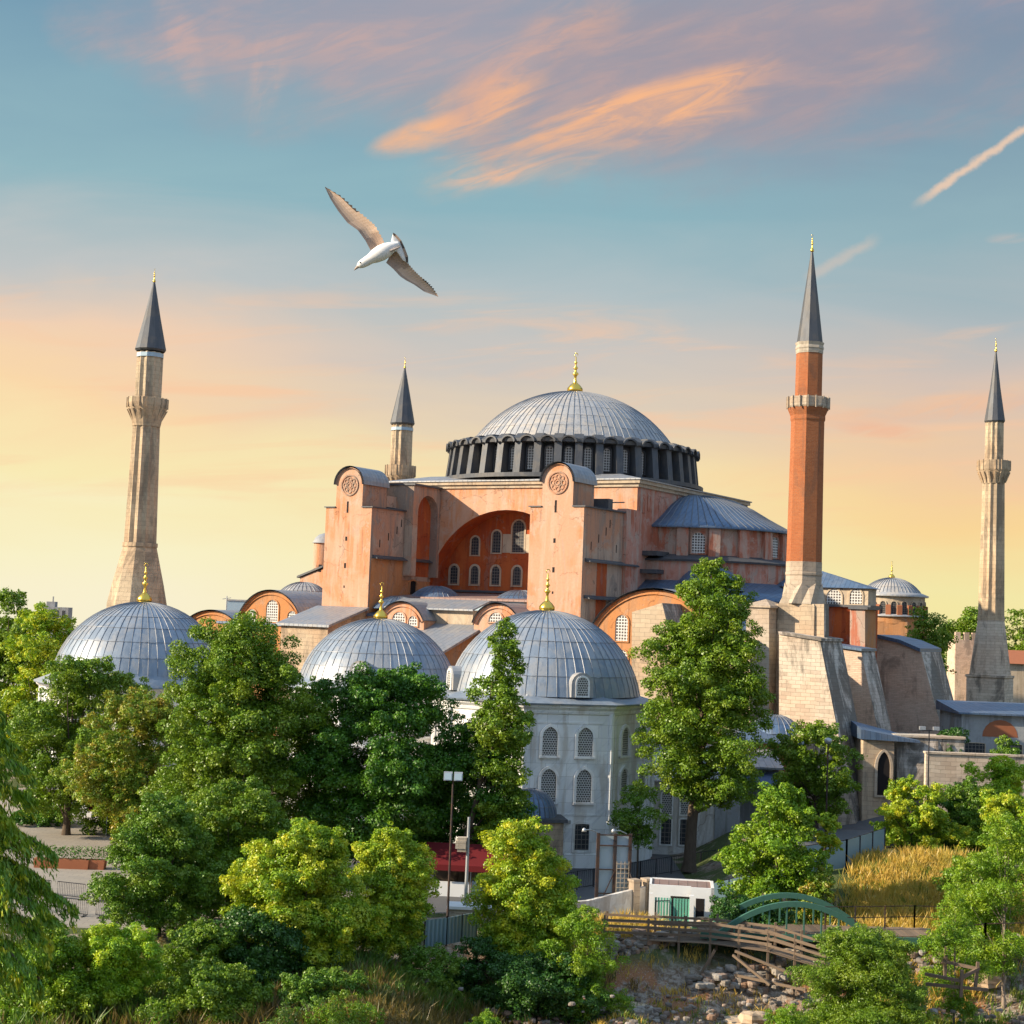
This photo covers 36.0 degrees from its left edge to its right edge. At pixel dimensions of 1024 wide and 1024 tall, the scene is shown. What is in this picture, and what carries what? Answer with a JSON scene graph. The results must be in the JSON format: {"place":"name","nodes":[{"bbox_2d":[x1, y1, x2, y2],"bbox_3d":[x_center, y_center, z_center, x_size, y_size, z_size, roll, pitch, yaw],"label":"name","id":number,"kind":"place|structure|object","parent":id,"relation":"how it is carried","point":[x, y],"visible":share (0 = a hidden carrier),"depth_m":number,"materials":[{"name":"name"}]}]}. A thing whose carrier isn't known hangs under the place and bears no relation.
{"place":"outdoors","nodes":[
{"label":"outdoors","id":0,"kind":"place"},
{"bbox_2d":[0,788,373,930],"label":"plaza","id":1,"kind":"structure","parent":0,"point":[49,836],"depth_m":129.40,"materials":[{"name":"stone"}]},
{"bbox_2d":[12,802,79,826],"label":"bush","id":2,"kind":"object","parent":1,"relation":"on","point":[41,821],"visible":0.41,"depth_m":152.76,"materials":[{"name":"green plant"}]},
{"bbox_2d":[33,845,89,869],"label":"planter","id":3,"kind":"object","parent":1,"relation":"on","point":[73,863],"visible":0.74,"depth_m":129.34,"materials":[{"name":"ceramic"}]},
{"bbox_2d":[1,654,151,834],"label":"tree","id":4,"kind":"object","parent":1,"relation":"on","point":[76,684],"visible":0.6,"depth_m":147.47,"materials":[{"name":"green plant"}]},
{"bbox_2d":[77,812,119,835],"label":"bush","id":5,"kind":"object","parent":1,"relation":"on","point":[91,823],"visible":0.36,"depth_m":148.76,"materials":[{"name":"green plant"}]},
{"bbox_2d":[48,685,194,850],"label":"chestnut tree","id":6,"kind":"object","parent":1,"relation":"on","point":[88,767],"visible":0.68,"depth_m":137.29,"materials":[{"name":"green plant"}]},
{"bbox_2d":[34,563,232,817],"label":"domed tomb","id":7,"kind":"object","parent":1,"relation":"on","point":[140,635],"visible":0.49,"depth_m":164.88,"materials":[{"name":"metal"}]},
{"bbox_2d":[137,748,204,801],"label":"tree","id":8,"kind":"object","parent":1,"relation":"on","point":[154,786],"visible":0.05,"depth_m":131.18,"materials":[{"name":"green plant"}]},
{"bbox_2d":[155,610,333,842],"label":"plane tree","id":9,"kind":"object","parent":1,"relation":"on","point":[241,741],"visible":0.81,"depth_m":125.08,"materials":[{"name":"green plant"}]},
{"bbox_2d":[278,675,353,831],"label":"tree","id":10,"kind":"object","parent":1,"relation":"on","point":[299,741],"visible":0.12,"depth_m":131.92,"materials":[{"name":"green plant"}]},
{"bbox_2d":[325,187,437,295],"bbox_3d":[-1.177,-2.449,14.197,1.065,0.951,0.150,2,-4,-3],"label":"seagull","id":11,"kind":"object","parent":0,"point":[393,251],"visible":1,"depth_m":14.23,"materials":[{"name":"white"}]},
{"bbox_2d":[306,946,647,1023],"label":"weedy grass","id":12,"kind":"structure","parent":0,"point":[460,1018],"depth_m":93.41,"materials":[{"name":"plant"}]},
{"bbox_2d":[0,709,1023,1023],"bbox_3d":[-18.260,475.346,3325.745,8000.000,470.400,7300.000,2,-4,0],"label":"ground","id":13,"kind":"structure","parent":0,"point":[666,973],"depth_m":105.71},
{"bbox_2d":[0,587,51,764],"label":"tree","id":14,"kind":"object","parent":13,"relation":"on","point":[8,670],"visible":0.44,"depth_m":197.44,"materials":[{"name":"green plant"}]},
{"bbox_2d":[0,601,77,760],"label":"tree","id":15,"kind":"object","parent":13,"relation":"on","point":[44,649],"visible":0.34,"depth_m":188.16,"materials":[{"name":"green plant"}]},
{"bbox_2d":[0,691,79,1012],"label":"cedar tree","id":16,"kind":"object","parent":13,"relation":"on","point":[21,883],"visible":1,"depth_m":74.45,"materials":[{"name":"green plant"}]},
{"bbox_2d":[0,916,98,1023],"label":"bush","id":17,"kind":"object","parent":13,"relation":"on","point":[60,983],"visible":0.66,"depth_m":83.96,"materials":[{"name":"green plant"}]},
{"bbox_2d":[68,921,165,1011],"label":"bush","id":18,"kind":"object","parent":13,"relation":"on","point":[113,976],"visible":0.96,"depth_m":85.62,"materials":[{"name":"green plant"}]},
{"bbox_2d":[106,269,168,607],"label":"minaret","id":19,"kind":"object","parent":13,"relation":"on","point":[147,405],"visible":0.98,"depth_m":223.13,"materials":[{"name":"stone"}]},
{"bbox_2d":[79,790,232,937],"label":"tree","id":20,"kind":"object","parent":13,"relation":"on","point":[158,844],"visible":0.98,"depth_m":103.41,"materials":[{"name":"green plant"}]},
{"bbox_2d":[142,996,179,1023],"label":"weed clump","id":21,"kind":"object","parent":13,"relation":"on","point":[157,1004],"visible":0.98,"depth_m":83.08,"materials":[{"name":"green plant"}]},
{"bbox_2d":[148,917,244,997],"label":"bush","id":22,"kind":"object","parent":13,"relation":"on","point":[189,946],"visible":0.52,"depth_m":90.64,"materials":[{"name":"green plant"}]},
{"bbox_2d":[160,958,274,1023],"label":"bush","id":23,"kind":"object","parent":13,"relation":"on","point":[204,987],"visible":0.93,"depth_m":85.29,"materials":[{"name":"green plant"}]},
{"bbox_2d":[0,957,448,1023],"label":"tall weeds","id":24,"kind":"object","parent":13,"relation":"on","point":[270,1009],"visible":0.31,"depth_m":84.96,"materials":[{"name":"green plant"}]},
{"bbox_2d":[163,774,291,919],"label":"tree","id":25,"kind":"object","parent":13,"relation":"on","point":[230,826],"visible":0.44,"depth_m":108.80,"materials":[{"name":"green plant"}]},
{"bbox_2d":[169,902,315,987],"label":"bush","id":26,"kind":"object","parent":13,"relation":"on","point":[261,957],"visible":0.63,"depth_m":92.63,"materials":[{"name":"green plant"}]},
{"bbox_2d":[0,943,605,1023],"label":"green weeds","id":27,"kind":"object","parent":13,"relation":"on","point":[372,961],"visible":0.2,"depth_m":94.09,"materials":[{"name":"green plant"}]},
{"bbox_2d":[218,817,391,970],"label":"laurel tree","id":28,"kind":"object","parent":13,"relation":"on","point":[286,878],"visible":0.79,"depth_m":96.08,"materials":[{"name":"green plant"}]},
{"bbox_2d":[277,965,376,1017],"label":"bush","id":29,"kind":"object","parent":13,"relation":"on","point":[310,986],"visible":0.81,"depth_m":87.71,"materials":[{"name":"green plant"}]},
{"bbox_2d":[311,996,366,1023],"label":"weed clump","id":30,"kind":"object","parent":13,"relation":"on","point":[350,1019],"visible":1,"depth_m":82.70,"materials":[{"name":"green plant"}]},
{"bbox_2d":[285,582,450,822],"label":"domed tomb","id":31,"kind":"object","parent":13,"relation":"on","point":[379,640],"visible":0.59,"depth_m":162.20,"materials":[{"name":"metal"}]},
{"bbox_2d":[284,661,480,864],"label":"plane tree","id":32,"kind":"object","parent":13,"relation":"on","point":[369,707],"visible":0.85,"depth_m":126.39,"materials":[{"name":"green plant"}]},
{"bbox_2d":[345,821,441,960],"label":"laurel tree","id":33,"kind":"object","parent":13,"relation":"on","point":[387,869],"visible":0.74,"depth_m":101.57,"materials":[{"name":"green plant"}]},
{"bbox_2d":[385,360,415,480],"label":"minaret","id":34,"kind":"object","parent":13,"relation":"on","point":[401,466],"visible":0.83,"depth_m":284.00,"materials":[{"name":"stone"}]},
{"bbox_2d":[398,941,467,997],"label":"bush","id":35,"kind":"object","parent":13,"relation":"on","point":[419,957],"visible":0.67,"depth_m":99.72,"materials":[{"name":"green plant"}]},
{"bbox_2d":[423,913,476,947],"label":"corrugated fence","id":36,"kind":"object","parent":13,"relation":"on","point":[449,930],"visible":0.79,"depth_m":105.15,"materials":[{"name":"metal"}]},
{"bbox_2d":[444,771,462,916],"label":"floodlight pole","id":37,"kind":"object","parent":13,"relation":"on","point":[458,776],"visible":0.88,"depth_m":110.37,"materials":[{"name":"grey metal"}]},
{"bbox_2d":[446,901,491,919],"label":"stone plinth","id":38,"kind":"structure","parent":13,"relation":"on","point":[456,908],"depth_m":114.56,"materials":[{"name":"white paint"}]},
{"bbox_2d":[455,817,469,905],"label":"equipment pole","id":39,"kind":"object","parent":38,"relation":"on","point":[462,844],"visible":0.76,"depth_m":115.03,"materials":[{"name":"grey metal"}]},
{"bbox_2d":[443,935,515,1010],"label":"bush","id":40,"kind":"object","parent":13,"relation":"on","point":[470,975],"visible":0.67,"depth_m":100.57,"materials":[{"name":"green plant"}]},
{"bbox_2d":[461,815,586,973],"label":"laurel tree","id":41,"kind":"object","parent":13,"relation":"on","point":[525,889],"visible":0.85,"depth_m":103.20,"materials":[{"name":"green plant"}]},
{"bbox_2d":[431,569,655,867],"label":"domed tomb","id":42,"kind":"object","parent":13,"relation":"on","point":[578,689],"visible":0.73,"depth_m":141.75,"materials":[{"name":"metal"}]},
{"bbox_2d":[486,948,611,1023],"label":"bush","id":43,"kind":"object","parent":13,"relation":"on","point":[520,971],"visible":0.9,"depth_m":96.92,"materials":[{"name":"green plant"}]},
{"bbox_2d":[190,353,952,827],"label":"domed basilica","id":44,"kind":"structure","parent":13,"relation":"on","point":[612,517],"depth_m":205.34,"materials":[{"name":"paint"}]},
{"bbox_2d":[533,904,635,1020],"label":"bush","id":45,"kind":"object","parent":13,"relation":"on","point":[575,923],"visible":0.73,"depth_m":98.74,"materials":[{"name":"green plant"}]},
{"bbox_2d":[548,1005,665,1023],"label":"ruined wall","id":46,"kind":"structure","parent":13,"relation":"on","point":[649,1010],"depth_m":99.22,"materials":[{"name":"stone"}]},
{"bbox_2d":[582,828,632,897],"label":"billboard frame","id":47,"kind":"object","parent":13,"relation":"on","point":[613,874],"visible":0.83,"depth_m":121.30,"materials":[{"name":"grey metal"}]},
{"bbox_2d":[574,877,653,918],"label":"plastered wall","id":48,"kind":"structure","parent":13,"relation":"on","point":[634,897],"depth_m":118.33,"materials":[{"name":"white paint"}]},
{"bbox_2d":[569,908,689,962],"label":"yellow grass","id":49,"kind":"structure","parent":13,"relation":"on","point":[619,923],"depth_m":111.86,"materials":[{"name":"plant"}]},
{"bbox_2d":[595,928,699,959],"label":"ruined wall","id":50,"kind":"structure","parent":13,"relation":"on","point":[634,946],"depth_m":107.65,"materials":[{"name":"stone"}]},
{"bbox_2d":[648,877,713,920],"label":"gatehouse","id":51,"kind":"object","parent":13,"relation":"on","point":[695,893],"visible":0.65,"depth_m":115.98,"materials":[{"name":"white paint"}]},
{"bbox_2d":[652,742,739,854],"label":"pale annex","id":52,"kind":"object","parent":13,"relation":"on","point":[715,822],"visible":0.37,"depth_m":150.34,"materials":[{"name":"white paint"}]},
{"bbox_2d":[626,557,775,872],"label":"plane tree","id":53,"kind":"object","parent":13,"relation":"on","point":[720,691],"visible":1,"depth_m":137.76,"materials":[{"name":"green plant"}]},
{"bbox_2d":[584,899,824,1023],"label":"dry tufts","id":54,"kind":"object","parent":13,"relation":"on","point":[672,990],"visible":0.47,"depth_m":103.73,"materials":[{"name":"plant"}]},
{"bbox_2d":[393,959,1023,1023],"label":"rubble","id":55,"kind":"object","parent":13,"relation":"on","point":[712,1014],"visible":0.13,"depth_m":98.85,"materials":[{"name":"stone"}]},
{"bbox_2d":[601,911,831,999],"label":"timber walkway","id":56,"kind":"structure","parent":13,"relation":"on","point":[768,947],"depth_m":106.22,"materials":[{"name":"wood"}]},
{"bbox_2d":[685,955,798,996],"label":"ruined wall","id":57,"kind":"structure","parent":13,"relation":"on","point":[708,978],"depth_m":104.52,"materials":[{"name":"stone"}]},
{"bbox_2d":[701,888,798,941],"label":"bush","id":58,"kind":"object","parent":13,"relation":"on","point":[721,906],"visible":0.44,"depth_m":111.44,"materials":[{"name":"green plant"}]},
{"bbox_2d":[733,714,803,805],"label":"domed pavilion","id":59,"kind":"structure","parent":13,"relation":"on","point":[781,723],"depth_m":166.00,"materials":[{"name":"grey"}]},
{"bbox_2d":[711,781,833,908],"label":"tree","id":60,"kind":"object","parent":13,"relation":"on","point":[788,819],"visible":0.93,"depth_m":116.53,"materials":[{"name":"green plant"}]},
{"bbox_2d":[544,977,1023,1023],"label":"pit weeds","id":61,"kind":"object","parent":13,"relation":"on","point":[696,1016],"visible":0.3,"depth_m":100.92,"materials":[{"name":"green plant"}]},
{"bbox_2d":[762,1003,808,1023],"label":"bush","id":62,"kind":"object","parent":13,"relation":"on","point":[781,1017],"visible":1,"depth_m":91.33,"materials":[{"name":"green plant"}]},
{"bbox_2d":[776,236,829,714],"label":"minaret","id":63,"kind":"object","parent":13,"relation":"on","point":[808,405],"visible":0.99,"depth_m":177.26,"materials":[{"name":"brick"}]},
{"bbox_2d":[692,892,932,944],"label":"footbridge","id":64,"kind":"object","parent":13,"relation":"on","point":[911,934],"visible":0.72,"depth_m":108.11,"materials":[{"name":"green paint"}]},
{"bbox_2d":[764,719,867,828],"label":"tree","id":65,"kind":"object","parent":13,"relation":"on","point":[800,761],"visible":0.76,"depth_m":149.85,"materials":[{"name":"green plant"}]},
{"bbox_2d":[788,865,843,925],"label":"bush","id":66,"kind":"object","parent":13,"relation":"on","point":[819,885],"visible":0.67,"depth_m":114.91,"materials":[{"name":"green plant"}]},
{"bbox_2d":[810,812,843,898],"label":"topiary tree","id":67,"kind":"object","parent":13,"relation":"on","point":[823,839],"visible":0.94,"depth_m":119.18,"materials":[{"name":"green plant"}]},
{"bbox_2d":[800,827,885,871],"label":"hoarding","id":68,"kind":"object","parent":13,"relation":"on","point":[838,859],"visible":0.56,"depth_m":128.05,"materials":[{"name":"grey metal"}]},
{"bbox_2d":[783,921,940,1023],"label":"bush","id":69,"kind":"object","parent":13,"relation":"on","point":[856,952],"visible":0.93,"depth_m":94.16,"materials":[{"name":"green plant"}]},
{"bbox_2d":[851,721,919,820],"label":"gothic gateway","id":70,"kind":"object","parent":13,"relation":"on","point":[876,746],"visible":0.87,"depth_m":168.60,"materials":[{"name":"beige stone"}]},
{"bbox_2d":[868,565,928,636],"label":"domed church","id":71,"kind":"structure","parent":13,"relation":"on","point":[897,599],"depth_m":323.01,"materials":[{"name":"orange paint"}]},
{"bbox_2d":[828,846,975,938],"bbox_3d":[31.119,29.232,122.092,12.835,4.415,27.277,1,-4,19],"label":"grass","id":72,"kind":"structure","parent":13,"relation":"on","point":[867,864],"depth_m":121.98,"materials":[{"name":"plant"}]},
{"bbox_2d":[869,774,957,852],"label":"bush","id":73,"kind":"object","parent":13,"relation":"on","point":[924,820],"visible":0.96,"depth_m":135.68,"materials":[{"name":"green plant"}]},
{"bbox_2d":[891,733,965,810],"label":"stone retaining wall","id":74,"kind":"structure","parent":13,"relation":"on","point":[908,758],"depth_m":169.64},
{"bbox_2d":[904,606,958,673],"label":"tree","id":75,"kind":"object","parent":13,"relation":"on","point":[941,636],"visible":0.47,"depth_m":247.91,"materials":[{"name":"green plant"}]},
{"bbox_2d":[865,869,1023,1023],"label":"dry grass","id":76,"kind":"structure","parent":13,"relation":"on","point":[1015,929],"depth_m":106.91,"materials":[{"name":"plant"}]},
{"bbox_2d":[920,946,987,996],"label":"timber handrail","id":77,"kind":"object","parent":13,"relation":"on","point":[963,976],"visible":1,"depth_m":97.31,"materials":[{"name":"wood"}]},
{"bbox_2d":[916,890,995,1023],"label":"ash tree","id":78,"kind":"object","parent":13,"relation":"on","point":[955,1001],"visible":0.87,"depth_m":99.14,"materials":[{"name":"green plant"}]},
{"bbox_2d":[896,852,1023,1023],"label":"slope grass","id":79,"kind":"structure","parent":13,"relation":"on","point":[1002,1018],"depth_m":103.62,"materials":[{"name":"plant"}]},
{"bbox_2d":[897,943,1023,983],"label":"ruined wall","id":80,"kind":"structure","parent":13,"relation":"on","point":[915,957],"depth_m":106.70,"materials":[{"name":"stone"}]},
{"bbox_2d":[947,632,975,700],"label":"brick tower","id":81,"kind":"structure","parent":13,"relation":"on","point":[959,655],"depth_m":269.20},
{"bbox_2d":[939,775,1000,850],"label":"bush","id":82,"kind":"object","parent":13,"relation":"on","point":[971,817],"visible":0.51,"depth_m":138.09,"materials":[{"name":"green plant"}]},
{"bbox_2d":[923,751,1023,819],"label":"boundary wall","id":83,"kind":"structure","parent":13,"relation":"on","point":[945,768],"depth_m":164.71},
{"bbox_2d":[930,852,1020,916],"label":"bush","id":84,"kind":"object","parent":13,"relation":"on","point":[950,870],"visible":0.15,"depth_m":116.53,"materials":[{"name":"green plant"}]},
{"bbox_2d":[935,882,1016,967],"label":"bush","id":85,"kind":"object","parent":13,"relation":"on","point":[951,887],"visible":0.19,"depth_m":106.76,"materials":[{"name":"green plant"}]},
{"bbox_2d":[942,606,1010,673],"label":"tree","id":86,"kind":"object","parent":13,"relation":"on","point":[967,622],"visible":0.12,"depth_m":287.22,"materials":[{"name":"green plant"}]},
{"bbox_2d":[936,700,1023,754],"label":"lunette house","id":87,"kind":"structure","parent":13,"relation":"on","point":[986,724],"depth_m":176.97,"materials":[{"name":"stone"}]},
{"bbox_2d":[940,812,1023,1008],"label":"ash tree","id":88,"kind":"object","parent":13,"relation":"on","point":[990,905],"visible":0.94,"depth_m":104.38,"materials":[{"name":"green plant"}]},
{"bbox_2d":[949,788,1023,857],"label":"bush","id":89,"kind":"object","parent":13,"relation":"on","point":[967,836],"visible":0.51,"depth_m":134.42,"materials":[{"name":"green plant"}]},
{"bbox_2d":[965,338,1014,702],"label":"minaret","id":90,"kind":"object","parent":13,"relation":"on","point":[989,678],"visible":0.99,"depth_m":228.87,"materials":[{"name":"stone"}]},
{"bbox_2d":[960,755,1023,819],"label":"bush","id":91,"kind":"object","parent":13,"relation":"on","point":[1006,776],"visible":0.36,"depth_m":144.23,"materials":[{"name":"green plant"}]},
{"bbox_2d":[990,734,1020,754],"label":"bush","id":92,"kind":"object","parent":13,"relation":"on","point":[1004,738],"visible":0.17,"depth_m":168.54,"materials":[{"name":"green plant"}]},
{"bbox_2d":[1005,608,1023,650],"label":"tree","id":93,"kind":"object","parent":13,"relation":"on","point":[1015,645],"visible":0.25,"depth_m":284.37,"materials":[{"name":"green plant"}]},
{"bbox_2d":[1008,650,1023,702],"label":"terracotta roof house","id":94,"kind":"structure","parent":13,"relation":"on","point":[1016,659],"depth_m":261.00,"materials":[{"name":"beige paint"}]},
{"bbox_2d":[0,0,1023,693],"label":"sky","id":95,"kind":"structure","parent":0,"point":[641,190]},
{"bbox_2d":[403,854,685,913],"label":"road","id":96,"kind":"structure","parent":0,"point":[585,893],"depth_m":136.63,"materials":[{"name":"asphalt"}]},
{"bbox_2d":[426,842,508,896],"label":"kiosk","id":97,"kind":"object","parent":96,"relation":"on","point":[478,853],"visible":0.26,"depth_m":123.62,"materials":[{"name":"red paint"}]},
{"bbox_2d":[444,707,538,843],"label":"tree","id":98,"kind":"object","parent":96,"relation":"on","point":[462,805],"visible":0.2,"depth_m":127.80,"materials":[{"name":"green plant"}]},
{"bbox_2d":[454,616,535,881],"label":"tree","id":99,"kind":"object","parent":96,"relation":"on","point":[509,717],"visible":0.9,"depth_m":126.23,"materials":[{"name":"green plant"}]},
{"bbox_2d":[521,788,567,871],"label":"fountain house","id":100,"kind":"structure","parent":96,"relation":"on","point":[547,814],"depth_m":136.49,"materials":[{"name":"grey"}]},
{"bbox_2d":[560,849,716,889],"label":"iron railing","id":101,"kind":"object","parent":96,"relation":"on","point":[655,874],"visible":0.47,"depth_m":136.71,"materials":[{"name":"grey"}]},
{"bbox_2d":[607,779,671,876],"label":"young tree","id":102,"kind":"object","parent":96,"relation":"on","point":[626,818],"visible":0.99,"depth_m":136.16,"materials":[{"name":"green plant"}]},
{"bbox_2d":[740,748,784,826],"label":"roofed hall","id":103,"kind":"structure","parent":96,"relation":"on","point":[769,767],"depth_m":158.43,"materials":[{"name":"grey metal"}]},
{"bbox_2d":[747,815,895,853],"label":"lane","id":104,"kind":"structure","parent":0,"point":[849,831],"depth_m":148.33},
{"bbox_2d":[801,841,978,934],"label":"golden grass","id":105,"kind":"structure","parent":0,"point":[918,858],"depth_m":121.69,"materials":[{"name":"plant"}]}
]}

